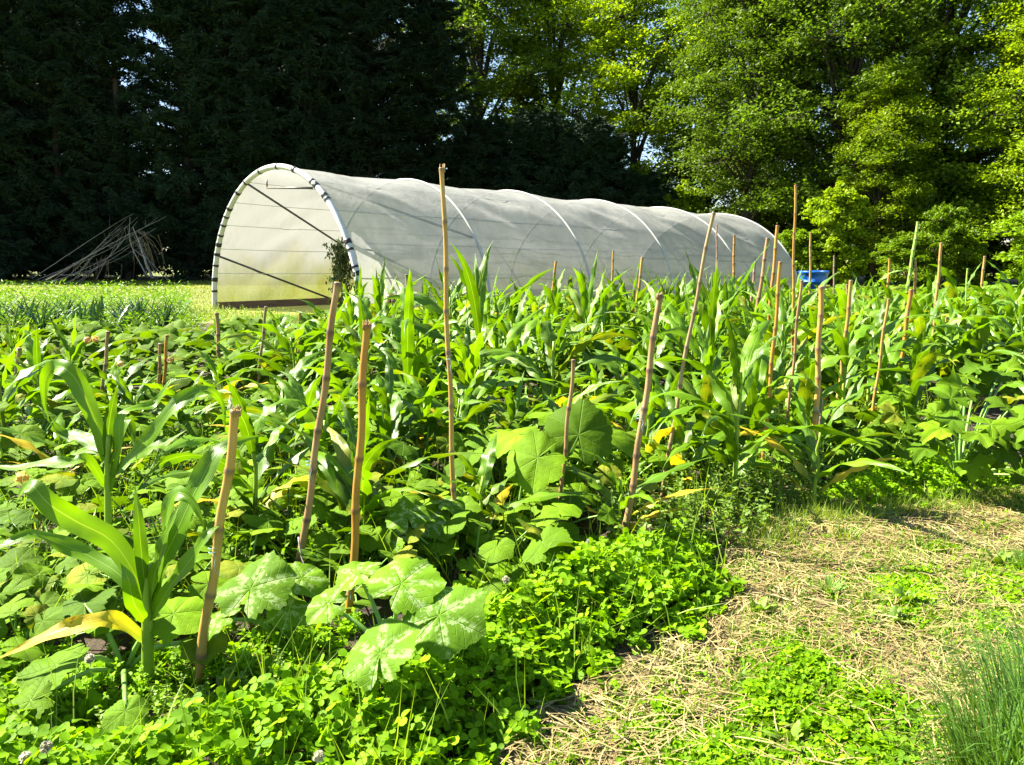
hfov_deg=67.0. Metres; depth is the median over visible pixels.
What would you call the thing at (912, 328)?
corn plant
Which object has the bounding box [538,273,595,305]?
corn plant
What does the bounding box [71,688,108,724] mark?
weed plant
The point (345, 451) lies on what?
corn plant
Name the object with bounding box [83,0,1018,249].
sky
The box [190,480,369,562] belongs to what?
squash plant
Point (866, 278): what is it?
wood shrub
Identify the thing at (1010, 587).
clover patch
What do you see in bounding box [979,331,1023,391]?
corn plant
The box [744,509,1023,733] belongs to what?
weeds
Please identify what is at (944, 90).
broadleaf tree
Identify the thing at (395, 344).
corn plant
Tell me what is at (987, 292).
corn plant
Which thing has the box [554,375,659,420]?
squash plant
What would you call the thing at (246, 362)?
corn plant
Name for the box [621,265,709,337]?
corn plant
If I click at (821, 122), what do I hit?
broadleaf tree
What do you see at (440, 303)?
corn plant
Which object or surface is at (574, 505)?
squash plant
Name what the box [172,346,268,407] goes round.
corn plant
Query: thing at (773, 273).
bamboo stake
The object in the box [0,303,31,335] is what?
leek
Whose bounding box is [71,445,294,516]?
squash plant
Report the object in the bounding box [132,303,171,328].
leek
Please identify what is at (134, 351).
squash ground cover
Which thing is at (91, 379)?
squash plant
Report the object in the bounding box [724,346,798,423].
corn plant
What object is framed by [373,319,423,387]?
corn plant
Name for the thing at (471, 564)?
squash plant
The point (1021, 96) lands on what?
broadleaf tree
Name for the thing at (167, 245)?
wood shrub
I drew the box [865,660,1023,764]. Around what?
grass clump
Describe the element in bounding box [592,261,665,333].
corn plant
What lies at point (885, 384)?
corn plant
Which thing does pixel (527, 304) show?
corn plant
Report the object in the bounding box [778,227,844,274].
wood shrub
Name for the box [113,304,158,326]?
leek
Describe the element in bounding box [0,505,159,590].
squash plant
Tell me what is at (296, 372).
corn plant
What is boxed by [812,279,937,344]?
corn plant
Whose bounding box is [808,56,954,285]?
lime leaved tree
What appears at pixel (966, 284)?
bamboo stake
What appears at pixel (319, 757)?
clover flower
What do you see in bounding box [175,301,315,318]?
weeds
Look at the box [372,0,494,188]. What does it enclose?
conifer tree
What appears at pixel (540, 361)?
corn plant
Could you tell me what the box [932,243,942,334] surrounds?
bamboo stake
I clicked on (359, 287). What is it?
corn plant
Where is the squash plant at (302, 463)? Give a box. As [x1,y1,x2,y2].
[236,409,421,484]
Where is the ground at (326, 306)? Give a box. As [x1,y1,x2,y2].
[0,260,1023,525]
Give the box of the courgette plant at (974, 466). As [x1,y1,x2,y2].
[906,354,1023,484]
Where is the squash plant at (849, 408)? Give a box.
[824,395,926,447]
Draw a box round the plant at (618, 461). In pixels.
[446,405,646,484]
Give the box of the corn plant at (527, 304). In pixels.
[492,278,548,321]
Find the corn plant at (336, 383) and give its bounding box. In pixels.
[279,351,412,429]
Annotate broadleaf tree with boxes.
[375,0,585,158]
[630,0,808,213]
[637,0,856,236]
[695,0,878,259]
[713,0,985,282]
[805,0,995,178]
[822,0,1023,283]
[924,0,1023,191]
[960,1,1023,185]
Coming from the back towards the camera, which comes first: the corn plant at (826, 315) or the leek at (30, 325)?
the leek at (30, 325)
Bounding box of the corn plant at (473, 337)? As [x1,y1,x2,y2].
[401,323,516,389]
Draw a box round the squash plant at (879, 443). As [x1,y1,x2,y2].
[769,406,919,478]
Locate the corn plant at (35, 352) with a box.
[0,327,136,429]
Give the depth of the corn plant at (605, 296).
8.68 m
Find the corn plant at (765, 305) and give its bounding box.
[734,270,841,368]
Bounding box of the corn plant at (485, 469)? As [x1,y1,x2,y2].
[387,432,597,529]
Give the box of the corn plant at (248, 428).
[128,379,387,526]
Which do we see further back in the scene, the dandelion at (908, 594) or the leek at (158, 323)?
the leek at (158, 323)
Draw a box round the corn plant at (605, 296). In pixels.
[556,282,656,340]
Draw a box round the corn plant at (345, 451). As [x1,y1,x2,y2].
[252,397,497,526]
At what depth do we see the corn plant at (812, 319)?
7.29 m
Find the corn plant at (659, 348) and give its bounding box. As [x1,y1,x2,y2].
[603,300,688,386]
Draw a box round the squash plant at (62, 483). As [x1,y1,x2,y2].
[0,455,170,508]
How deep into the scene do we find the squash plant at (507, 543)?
3.33 m
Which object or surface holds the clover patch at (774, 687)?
on the path
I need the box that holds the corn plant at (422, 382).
[373,348,502,436]
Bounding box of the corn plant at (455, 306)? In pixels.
[413,273,490,319]
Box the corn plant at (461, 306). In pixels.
[430,280,507,331]
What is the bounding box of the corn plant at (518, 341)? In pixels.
[484,287,556,395]
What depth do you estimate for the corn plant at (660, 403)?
5.32 m
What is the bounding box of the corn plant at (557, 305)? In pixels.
[537,269,573,332]
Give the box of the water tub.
[799,271,829,290]
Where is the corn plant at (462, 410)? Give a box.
[373,360,512,458]
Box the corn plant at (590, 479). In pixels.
[546,448,714,532]
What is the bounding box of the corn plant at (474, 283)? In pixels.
[377,241,553,404]
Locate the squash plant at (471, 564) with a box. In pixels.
[449,512,589,584]
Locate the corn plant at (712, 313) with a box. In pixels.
[646,244,770,399]
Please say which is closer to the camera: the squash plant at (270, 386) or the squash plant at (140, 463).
the squash plant at (140, 463)
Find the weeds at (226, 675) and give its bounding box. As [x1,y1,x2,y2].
[78,645,284,729]
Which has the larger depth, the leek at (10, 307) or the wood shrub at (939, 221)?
the wood shrub at (939, 221)
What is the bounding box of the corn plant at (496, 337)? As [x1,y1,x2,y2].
[485,301,529,389]
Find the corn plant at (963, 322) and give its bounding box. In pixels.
[899,292,1018,402]
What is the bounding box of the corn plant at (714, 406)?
[671,379,783,469]
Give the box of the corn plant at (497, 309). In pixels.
[488,295,538,377]
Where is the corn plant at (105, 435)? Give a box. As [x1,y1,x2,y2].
[0,359,225,524]
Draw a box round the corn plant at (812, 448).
[727,389,914,507]
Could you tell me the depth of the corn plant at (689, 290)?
12.49 m
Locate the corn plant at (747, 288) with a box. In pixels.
[736,275,765,315]
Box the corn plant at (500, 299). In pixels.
[456,269,526,313]
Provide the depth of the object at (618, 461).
4.60 m
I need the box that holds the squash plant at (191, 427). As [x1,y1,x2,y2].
[136,392,265,452]
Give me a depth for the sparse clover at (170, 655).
2.64 m
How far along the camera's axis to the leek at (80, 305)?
14.43 m
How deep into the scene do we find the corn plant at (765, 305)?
8.06 m
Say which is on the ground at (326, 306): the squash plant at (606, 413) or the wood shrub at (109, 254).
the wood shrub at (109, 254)
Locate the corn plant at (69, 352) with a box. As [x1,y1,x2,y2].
[6,313,152,381]
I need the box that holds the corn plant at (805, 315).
[775,282,868,344]
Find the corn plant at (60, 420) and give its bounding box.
[0,400,129,471]
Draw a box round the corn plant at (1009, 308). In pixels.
[960,279,1023,359]
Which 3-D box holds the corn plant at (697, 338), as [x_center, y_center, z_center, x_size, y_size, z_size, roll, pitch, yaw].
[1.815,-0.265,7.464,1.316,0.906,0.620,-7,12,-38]
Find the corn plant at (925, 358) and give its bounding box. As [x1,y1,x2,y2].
[856,326,993,413]
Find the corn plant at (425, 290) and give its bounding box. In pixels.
[397,277,464,317]
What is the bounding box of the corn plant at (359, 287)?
[324,263,398,324]
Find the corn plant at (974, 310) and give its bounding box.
[939,285,1009,333]
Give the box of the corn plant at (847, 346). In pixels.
[751,283,935,417]
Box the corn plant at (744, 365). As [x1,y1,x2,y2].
[630,311,882,502]
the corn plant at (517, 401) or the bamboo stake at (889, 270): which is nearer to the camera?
the corn plant at (517, 401)
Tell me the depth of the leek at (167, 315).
12.27 m
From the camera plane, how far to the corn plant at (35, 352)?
5.88 m
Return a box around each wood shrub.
[82,181,149,277]
[135,187,211,273]
[659,179,707,213]
[755,207,804,268]
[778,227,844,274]
[779,216,862,271]
[791,172,847,266]
[798,180,875,286]
[852,186,990,274]
[854,217,914,282]
[869,231,955,284]
[880,143,994,282]
[913,201,987,288]
[940,235,993,287]
[963,181,1022,283]
[975,209,1023,279]
[982,238,1014,274]
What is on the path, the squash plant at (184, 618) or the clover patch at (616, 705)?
the clover patch at (616, 705)
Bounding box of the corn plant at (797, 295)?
[787,280,825,321]
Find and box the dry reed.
[298,537,304,563]
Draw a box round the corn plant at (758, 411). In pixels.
[695,329,817,470]
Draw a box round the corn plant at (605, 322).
[554,297,655,380]
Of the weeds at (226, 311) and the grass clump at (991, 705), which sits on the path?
the grass clump at (991, 705)
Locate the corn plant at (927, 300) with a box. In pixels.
[902,269,957,338]
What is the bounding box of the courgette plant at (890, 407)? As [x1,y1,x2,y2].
[860,379,969,449]
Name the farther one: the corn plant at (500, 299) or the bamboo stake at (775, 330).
the corn plant at (500, 299)
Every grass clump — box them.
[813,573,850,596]
[826,521,865,543]
[857,605,1023,764]
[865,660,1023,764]
[941,590,1023,708]
[1003,542,1023,569]
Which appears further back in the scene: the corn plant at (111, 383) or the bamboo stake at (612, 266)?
the bamboo stake at (612, 266)
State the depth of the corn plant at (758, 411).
4.82 m
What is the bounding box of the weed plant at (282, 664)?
[265,657,303,676]
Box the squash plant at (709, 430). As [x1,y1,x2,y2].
[616,402,778,467]
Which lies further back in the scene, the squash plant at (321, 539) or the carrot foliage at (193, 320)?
the carrot foliage at (193, 320)
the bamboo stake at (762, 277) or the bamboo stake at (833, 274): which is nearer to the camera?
the bamboo stake at (762, 277)
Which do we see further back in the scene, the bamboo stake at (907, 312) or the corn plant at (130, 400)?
the bamboo stake at (907, 312)
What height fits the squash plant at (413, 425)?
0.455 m
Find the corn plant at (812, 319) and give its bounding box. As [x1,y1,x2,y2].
[770,296,870,390]
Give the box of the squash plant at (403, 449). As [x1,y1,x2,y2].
[332,415,523,499]
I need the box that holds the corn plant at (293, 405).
[223,371,389,457]
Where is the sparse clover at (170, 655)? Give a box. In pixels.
[0,621,355,719]
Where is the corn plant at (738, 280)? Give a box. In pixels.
[687,271,766,324]
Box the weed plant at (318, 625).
[306,622,324,630]
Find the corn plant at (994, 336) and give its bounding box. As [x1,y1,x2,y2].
[950,296,1023,405]
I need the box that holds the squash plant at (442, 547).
[330,473,541,555]
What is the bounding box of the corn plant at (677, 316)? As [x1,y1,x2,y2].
[605,272,769,386]
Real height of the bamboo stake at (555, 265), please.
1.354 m
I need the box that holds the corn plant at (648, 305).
[624,273,668,316]
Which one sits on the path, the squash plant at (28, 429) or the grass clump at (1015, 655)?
the grass clump at (1015, 655)
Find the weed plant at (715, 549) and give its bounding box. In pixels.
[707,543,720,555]
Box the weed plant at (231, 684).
[216,670,252,692]
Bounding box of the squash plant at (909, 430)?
[818,410,958,464]
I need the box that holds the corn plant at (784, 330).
[704,270,843,413]
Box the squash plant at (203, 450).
[193,418,331,476]
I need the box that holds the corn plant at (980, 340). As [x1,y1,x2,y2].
[930,296,1023,408]
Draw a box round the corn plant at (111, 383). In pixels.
[35,349,161,423]
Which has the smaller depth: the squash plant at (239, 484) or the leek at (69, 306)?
the squash plant at (239, 484)
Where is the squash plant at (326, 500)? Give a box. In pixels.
[191,482,437,557]
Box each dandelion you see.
[730,669,750,690]
[749,594,776,612]
[758,720,804,750]
[869,605,910,626]
[891,584,920,602]
[985,548,1017,564]
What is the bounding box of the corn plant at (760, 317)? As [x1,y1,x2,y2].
[743,304,839,368]
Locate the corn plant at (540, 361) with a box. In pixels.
[524,308,634,394]
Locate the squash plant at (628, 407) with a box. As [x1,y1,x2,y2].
[598,398,711,458]
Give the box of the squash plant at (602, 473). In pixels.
[502,439,695,515]
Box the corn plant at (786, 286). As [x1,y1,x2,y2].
[763,266,829,306]
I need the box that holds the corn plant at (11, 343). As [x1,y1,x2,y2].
[0,317,60,418]
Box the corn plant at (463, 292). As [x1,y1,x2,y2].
[429,285,468,316]
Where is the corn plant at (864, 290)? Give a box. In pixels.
[836,267,908,321]
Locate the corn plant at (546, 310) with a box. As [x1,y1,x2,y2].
[510,295,590,397]
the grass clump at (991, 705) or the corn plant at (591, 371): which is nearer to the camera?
the grass clump at (991, 705)
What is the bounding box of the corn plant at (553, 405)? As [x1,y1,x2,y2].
[501,379,626,461]
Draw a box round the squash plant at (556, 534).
[509,525,579,586]
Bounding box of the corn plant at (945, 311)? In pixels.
[899,298,963,341]
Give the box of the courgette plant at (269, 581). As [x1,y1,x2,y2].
[207,550,329,644]
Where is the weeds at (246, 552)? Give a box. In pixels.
[0,373,968,608]
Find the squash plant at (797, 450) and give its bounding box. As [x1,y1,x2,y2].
[692,415,857,483]
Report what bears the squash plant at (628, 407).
on the soil bed
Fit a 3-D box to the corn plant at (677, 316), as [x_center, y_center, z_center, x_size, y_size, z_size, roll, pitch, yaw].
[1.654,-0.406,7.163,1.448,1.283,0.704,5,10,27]
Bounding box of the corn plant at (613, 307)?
[588,282,650,338]
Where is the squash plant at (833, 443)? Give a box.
[753,398,855,446]
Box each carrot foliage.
[0,276,199,326]
[0,302,209,346]
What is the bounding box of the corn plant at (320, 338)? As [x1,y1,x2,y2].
[255,304,376,398]
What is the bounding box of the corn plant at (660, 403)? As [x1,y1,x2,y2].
[589,362,698,451]
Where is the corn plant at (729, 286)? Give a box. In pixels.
[672,275,797,358]
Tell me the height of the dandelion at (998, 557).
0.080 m
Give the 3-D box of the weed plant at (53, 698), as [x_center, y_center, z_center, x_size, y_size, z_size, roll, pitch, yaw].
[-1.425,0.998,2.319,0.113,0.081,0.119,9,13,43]
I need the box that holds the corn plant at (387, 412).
[289,353,429,483]
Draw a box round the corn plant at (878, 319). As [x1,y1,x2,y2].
[786,297,917,407]
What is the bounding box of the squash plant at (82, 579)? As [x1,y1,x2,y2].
[12,529,294,636]
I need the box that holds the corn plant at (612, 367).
[555,341,679,422]
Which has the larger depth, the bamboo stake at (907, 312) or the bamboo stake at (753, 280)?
the bamboo stake at (753, 280)
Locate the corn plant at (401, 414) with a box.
[281,378,484,476]
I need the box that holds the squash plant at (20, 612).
[1,549,97,623]
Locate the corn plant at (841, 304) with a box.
[777,278,904,396]
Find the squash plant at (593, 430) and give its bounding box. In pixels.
[489,397,634,551]
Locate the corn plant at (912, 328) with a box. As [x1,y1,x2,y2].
[879,289,952,341]
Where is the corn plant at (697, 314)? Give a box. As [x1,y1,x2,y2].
[691,273,722,315]
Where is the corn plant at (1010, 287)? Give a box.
[982,247,1023,327]
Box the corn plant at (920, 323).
[894,285,999,382]
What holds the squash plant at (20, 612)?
on the soil bed
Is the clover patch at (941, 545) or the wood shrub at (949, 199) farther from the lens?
the wood shrub at (949, 199)
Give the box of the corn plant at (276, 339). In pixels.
[226,311,335,387]
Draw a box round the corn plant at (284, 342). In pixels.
[217,307,354,387]
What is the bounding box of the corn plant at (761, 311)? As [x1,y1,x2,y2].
[738,275,813,319]
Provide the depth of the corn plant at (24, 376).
5.30 m
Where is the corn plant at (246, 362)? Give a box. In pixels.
[167,328,295,396]
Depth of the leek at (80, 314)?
12.25 m
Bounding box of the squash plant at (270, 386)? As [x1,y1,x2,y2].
[199,380,356,436]
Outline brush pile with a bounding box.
[32,217,167,283]
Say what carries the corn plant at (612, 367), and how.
on the soil bed
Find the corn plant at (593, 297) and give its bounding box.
[560,266,632,324]
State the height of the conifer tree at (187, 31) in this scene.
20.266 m
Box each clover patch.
[0,517,746,764]
[521,637,757,764]
[615,625,958,764]
[617,720,712,764]
[712,552,796,583]
[833,558,1008,636]
[897,534,968,558]
[932,547,1023,674]
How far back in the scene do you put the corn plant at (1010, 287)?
10.42 m
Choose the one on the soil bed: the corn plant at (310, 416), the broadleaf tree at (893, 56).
the corn plant at (310, 416)
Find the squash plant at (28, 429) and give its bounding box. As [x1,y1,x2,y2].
[0,398,129,478]
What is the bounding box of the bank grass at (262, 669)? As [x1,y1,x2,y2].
[0,484,750,764]
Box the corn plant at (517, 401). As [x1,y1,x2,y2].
[484,370,568,434]
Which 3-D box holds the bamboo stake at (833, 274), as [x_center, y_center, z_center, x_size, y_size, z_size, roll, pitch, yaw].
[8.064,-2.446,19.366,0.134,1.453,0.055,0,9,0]
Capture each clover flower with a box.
[18,751,31,763]
[39,740,52,763]
[84,653,94,690]
[313,750,324,764]
[502,576,509,583]
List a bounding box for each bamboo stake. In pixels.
[8,347,21,423]
[100,331,110,409]
[157,343,161,390]
[162,335,168,404]
[193,404,241,685]
[215,313,220,357]
[257,306,267,382]
[295,282,341,563]
[297,313,300,354]
[345,319,371,621]
[439,163,459,559]
[551,261,556,292]
[558,359,575,521]
[610,251,613,293]
[621,292,663,534]
[633,290,635,326]
[635,257,643,318]
[660,212,715,498]
[716,225,717,264]
[732,235,735,285]
[750,262,755,302]
[753,238,769,320]
[760,262,782,477]
[767,225,778,319]
[781,280,803,463]
[791,185,796,389]
[808,232,811,293]
[809,286,824,488]
[818,389,822,454]
[832,280,852,427]
[833,255,834,293]
[865,298,889,453]
[886,259,890,287]
[898,289,913,367]
[903,222,919,307]
[913,260,916,297]
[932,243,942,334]
[964,268,968,311]
[980,256,985,298]
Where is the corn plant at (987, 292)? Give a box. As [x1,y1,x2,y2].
[960,278,1017,315]
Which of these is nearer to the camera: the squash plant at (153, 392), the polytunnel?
the squash plant at (153, 392)
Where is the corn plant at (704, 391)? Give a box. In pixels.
[635,320,777,439]
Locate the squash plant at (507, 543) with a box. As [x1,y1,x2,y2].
[359,502,574,594]
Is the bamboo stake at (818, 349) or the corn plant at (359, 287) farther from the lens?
the corn plant at (359, 287)
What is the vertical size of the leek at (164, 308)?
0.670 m
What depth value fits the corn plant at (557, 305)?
10.84 m
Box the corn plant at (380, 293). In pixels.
[343,257,427,344]
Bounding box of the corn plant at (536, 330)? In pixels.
[496,309,603,397]
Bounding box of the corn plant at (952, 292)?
[929,262,1015,330]
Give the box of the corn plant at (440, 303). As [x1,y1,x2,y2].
[414,260,485,337]
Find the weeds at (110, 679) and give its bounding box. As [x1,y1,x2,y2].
[0,607,364,717]
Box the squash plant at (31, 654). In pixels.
[0,556,136,668]
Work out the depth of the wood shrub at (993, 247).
35.94 m
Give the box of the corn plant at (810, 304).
[804,297,867,322]
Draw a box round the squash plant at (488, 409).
[444,396,550,434]
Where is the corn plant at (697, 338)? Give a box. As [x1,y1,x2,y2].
[638,320,727,372]
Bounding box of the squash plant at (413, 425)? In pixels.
[263,396,448,460]
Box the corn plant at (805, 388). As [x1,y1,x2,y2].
[740,340,921,473]
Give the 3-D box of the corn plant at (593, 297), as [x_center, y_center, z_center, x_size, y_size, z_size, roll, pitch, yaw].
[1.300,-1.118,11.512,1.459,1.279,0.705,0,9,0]
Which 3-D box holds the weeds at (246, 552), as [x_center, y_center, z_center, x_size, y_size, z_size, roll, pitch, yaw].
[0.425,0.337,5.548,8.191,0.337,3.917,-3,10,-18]
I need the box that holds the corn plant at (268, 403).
[204,375,375,477]
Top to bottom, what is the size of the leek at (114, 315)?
0.696 m
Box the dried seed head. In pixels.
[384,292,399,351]
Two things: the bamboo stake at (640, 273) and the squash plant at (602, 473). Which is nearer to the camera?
the squash plant at (602, 473)
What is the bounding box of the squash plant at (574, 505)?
[414,454,617,538]
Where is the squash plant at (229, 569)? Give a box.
[108,525,340,616]
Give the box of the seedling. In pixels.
[596,678,619,699]
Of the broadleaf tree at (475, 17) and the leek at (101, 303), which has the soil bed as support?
the leek at (101, 303)
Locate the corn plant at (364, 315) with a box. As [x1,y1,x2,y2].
[293,295,463,405]
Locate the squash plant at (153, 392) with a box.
[117,357,212,415]
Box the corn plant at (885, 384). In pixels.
[852,330,920,414]
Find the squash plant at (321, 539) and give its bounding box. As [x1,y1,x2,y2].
[296,472,508,566]
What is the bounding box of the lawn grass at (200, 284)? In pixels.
[0,279,323,323]
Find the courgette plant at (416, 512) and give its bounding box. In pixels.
[376,495,465,557]
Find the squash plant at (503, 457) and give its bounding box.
[396,425,571,503]
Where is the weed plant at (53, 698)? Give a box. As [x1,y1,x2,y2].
[42,695,59,715]
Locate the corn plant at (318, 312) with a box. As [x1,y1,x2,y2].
[249,289,389,405]
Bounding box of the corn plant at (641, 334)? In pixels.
[612,320,690,387]
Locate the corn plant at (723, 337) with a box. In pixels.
[677,279,824,361]
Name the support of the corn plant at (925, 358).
on the soil bed
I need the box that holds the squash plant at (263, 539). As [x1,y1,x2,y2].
[221,513,387,588]
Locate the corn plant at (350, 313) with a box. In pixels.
[326,281,370,354]
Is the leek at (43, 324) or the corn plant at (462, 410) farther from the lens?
the leek at (43, 324)
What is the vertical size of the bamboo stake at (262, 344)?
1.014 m
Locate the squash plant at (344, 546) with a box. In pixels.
[262,523,420,609]
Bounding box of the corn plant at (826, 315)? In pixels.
[798,281,870,344]
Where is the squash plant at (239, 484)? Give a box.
[171,466,318,522]
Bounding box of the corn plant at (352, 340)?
[316,319,371,365]
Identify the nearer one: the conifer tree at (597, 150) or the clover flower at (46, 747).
the clover flower at (46, 747)
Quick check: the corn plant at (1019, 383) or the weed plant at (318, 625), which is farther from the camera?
the corn plant at (1019, 383)
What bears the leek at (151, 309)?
on the soil bed
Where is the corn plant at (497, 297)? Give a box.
[489,285,504,307]
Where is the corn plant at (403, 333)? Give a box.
[341,269,471,404]
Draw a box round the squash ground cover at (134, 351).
[0,281,1023,402]
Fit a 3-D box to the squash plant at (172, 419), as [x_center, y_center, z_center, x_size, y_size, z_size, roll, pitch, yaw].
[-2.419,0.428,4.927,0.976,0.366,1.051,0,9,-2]
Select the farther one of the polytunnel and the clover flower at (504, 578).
the polytunnel
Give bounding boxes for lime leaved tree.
[475,0,647,137]
[537,0,725,213]
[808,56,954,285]
[932,0,1023,286]
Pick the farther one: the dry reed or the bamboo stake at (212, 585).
the dry reed
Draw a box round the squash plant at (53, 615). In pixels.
[0,540,196,637]
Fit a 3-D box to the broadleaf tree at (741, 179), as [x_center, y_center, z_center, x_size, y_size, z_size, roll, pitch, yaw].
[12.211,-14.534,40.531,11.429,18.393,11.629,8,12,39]
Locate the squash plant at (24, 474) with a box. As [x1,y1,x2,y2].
[0,462,133,537]
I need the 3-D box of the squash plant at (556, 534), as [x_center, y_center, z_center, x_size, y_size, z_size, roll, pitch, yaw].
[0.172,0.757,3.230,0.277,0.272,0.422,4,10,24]
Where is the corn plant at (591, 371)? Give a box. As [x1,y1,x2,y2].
[537,351,644,402]
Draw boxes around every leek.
[0,295,36,315]
[0,297,18,325]
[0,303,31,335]
[1,303,47,329]
[15,295,41,315]
[17,297,62,319]
[23,302,54,328]
[28,303,76,325]
[33,297,68,318]
[45,295,83,320]
[47,300,84,325]
[61,296,96,313]
[67,297,104,316]
[69,302,90,325]
[88,300,99,321]
[88,302,130,326]
[95,295,104,321]
[96,297,135,328]
[107,301,139,331]
[111,296,142,323]
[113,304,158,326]
[125,297,149,319]
[131,296,164,323]
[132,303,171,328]
[144,299,179,316]
[147,302,183,326]
[158,296,193,318]
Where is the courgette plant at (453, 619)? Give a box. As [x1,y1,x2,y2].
[303,557,486,691]
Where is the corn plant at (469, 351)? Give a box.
[374,316,558,434]
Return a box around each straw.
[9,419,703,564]
[494,483,1023,764]
[696,473,1020,617]
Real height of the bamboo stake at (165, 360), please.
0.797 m
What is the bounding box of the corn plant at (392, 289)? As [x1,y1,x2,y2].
[360,271,415,317]
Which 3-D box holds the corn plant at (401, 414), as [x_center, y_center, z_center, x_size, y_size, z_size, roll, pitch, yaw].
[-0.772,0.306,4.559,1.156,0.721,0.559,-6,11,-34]
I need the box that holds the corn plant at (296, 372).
[199,351,324,458]
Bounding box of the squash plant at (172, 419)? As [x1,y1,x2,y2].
[48,415,208,479]
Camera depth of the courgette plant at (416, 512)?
3.40 m
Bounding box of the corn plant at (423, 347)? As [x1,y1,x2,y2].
[355,299,498,391]
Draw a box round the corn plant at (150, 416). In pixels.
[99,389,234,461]
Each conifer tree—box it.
[0,0,89,280]
[0,0,115,279]
[0,1,89,277]
[39,17,148,276]
[40,0,186,280]
[104,0,244,281]
[141,0,243,272]
[174,0,314,274]
[201,1,301,270]
[231,3,312,167]
[245,0,368,176]
[271,6,364,168]
[300,0,439,183]
[326,0,425,178]
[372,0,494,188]
[434,112,535,192]
[471,105,587,199]
[521,113,645,206]
[590,168,687,211]
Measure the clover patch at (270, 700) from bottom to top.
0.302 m
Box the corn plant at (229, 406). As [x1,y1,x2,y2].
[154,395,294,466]
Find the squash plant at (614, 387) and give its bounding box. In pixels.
[601,372,730,404]
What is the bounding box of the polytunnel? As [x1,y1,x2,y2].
[211,163,797,308]
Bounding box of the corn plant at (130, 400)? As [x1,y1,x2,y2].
[66,370,177,441]
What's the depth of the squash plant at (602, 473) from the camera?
4.13 m
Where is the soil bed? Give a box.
[0,306,1023,764]
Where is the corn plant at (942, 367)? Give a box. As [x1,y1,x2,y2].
[925,305,997,400]
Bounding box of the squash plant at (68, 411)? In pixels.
[0,387,139,462]
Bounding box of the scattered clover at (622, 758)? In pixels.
[548,493,1023,764]
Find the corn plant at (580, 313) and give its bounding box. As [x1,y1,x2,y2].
[561,248,631,386]
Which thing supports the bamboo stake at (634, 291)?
on the soil bed
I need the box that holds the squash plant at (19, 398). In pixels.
[0,335,98,433]
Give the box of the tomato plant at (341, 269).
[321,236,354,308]
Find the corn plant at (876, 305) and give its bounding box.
[828,273,928,346]
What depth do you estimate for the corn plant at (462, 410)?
4.88 m
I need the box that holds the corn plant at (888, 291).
[853,271,926,322]
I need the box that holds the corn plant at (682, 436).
[625,388,749,481]
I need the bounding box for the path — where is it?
[478,489,1023,764]
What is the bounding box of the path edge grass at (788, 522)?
[717,477,1023,554]
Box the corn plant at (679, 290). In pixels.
[653,273,700,371]
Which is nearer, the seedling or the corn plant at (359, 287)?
the seedling
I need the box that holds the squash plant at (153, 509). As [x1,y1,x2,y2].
[45,483,283,581]
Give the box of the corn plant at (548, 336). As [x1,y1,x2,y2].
[463,305,642,407]
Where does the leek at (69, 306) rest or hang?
on the soil bed
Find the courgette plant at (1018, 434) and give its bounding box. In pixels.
[1008,404,1023,466]
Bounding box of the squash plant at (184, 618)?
[5,587,228,734]
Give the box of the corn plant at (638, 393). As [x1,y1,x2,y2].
[596,363,718,473]
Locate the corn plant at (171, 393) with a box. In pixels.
[130,368,252,433]
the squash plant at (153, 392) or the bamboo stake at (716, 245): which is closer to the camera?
the squash plant at (153, 392)
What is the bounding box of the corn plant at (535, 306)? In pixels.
[504,282,573,323]
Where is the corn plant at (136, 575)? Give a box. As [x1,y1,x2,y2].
[0,435,263,685]
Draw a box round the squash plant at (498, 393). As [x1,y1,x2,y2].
[346,379,507,437]
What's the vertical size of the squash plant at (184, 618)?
0.255 m
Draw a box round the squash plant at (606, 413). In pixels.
[528,403,648,463]
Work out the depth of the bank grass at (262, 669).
2.42 m
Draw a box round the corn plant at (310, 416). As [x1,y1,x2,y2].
[197,373,398,520]
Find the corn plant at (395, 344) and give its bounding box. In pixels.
[370,294,497,386]
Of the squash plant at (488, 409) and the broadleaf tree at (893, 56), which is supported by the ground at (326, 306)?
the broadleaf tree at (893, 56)
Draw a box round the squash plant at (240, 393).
[155,381,266,411]
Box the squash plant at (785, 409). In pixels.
[679,383,796,424]
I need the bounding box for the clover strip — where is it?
[800,439,1020,512]
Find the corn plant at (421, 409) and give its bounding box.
[355,372,498,472]
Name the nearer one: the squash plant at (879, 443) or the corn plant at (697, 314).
the squash plant at (879, 443)
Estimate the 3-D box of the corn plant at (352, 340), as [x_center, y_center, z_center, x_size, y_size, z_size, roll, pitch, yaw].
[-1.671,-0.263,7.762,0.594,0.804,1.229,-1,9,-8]
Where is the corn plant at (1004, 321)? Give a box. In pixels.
[964,294,1023,357]
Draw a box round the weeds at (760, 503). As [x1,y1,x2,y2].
[596,438,835,547]
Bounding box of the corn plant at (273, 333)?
[243,313,319,378]
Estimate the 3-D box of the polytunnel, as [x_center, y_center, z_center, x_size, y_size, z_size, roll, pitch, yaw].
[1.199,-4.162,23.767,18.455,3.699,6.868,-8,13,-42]
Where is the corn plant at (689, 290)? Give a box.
[663,279,697,317]
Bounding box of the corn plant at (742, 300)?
[720,263,811,327]
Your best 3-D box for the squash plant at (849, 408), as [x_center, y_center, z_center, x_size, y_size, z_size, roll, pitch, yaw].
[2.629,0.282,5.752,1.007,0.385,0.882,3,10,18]
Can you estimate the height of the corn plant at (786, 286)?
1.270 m
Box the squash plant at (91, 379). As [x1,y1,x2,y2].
[17,361,162,406]
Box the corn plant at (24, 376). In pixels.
[0,329,87,440]
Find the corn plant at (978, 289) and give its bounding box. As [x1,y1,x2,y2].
[958,280,1023,358]

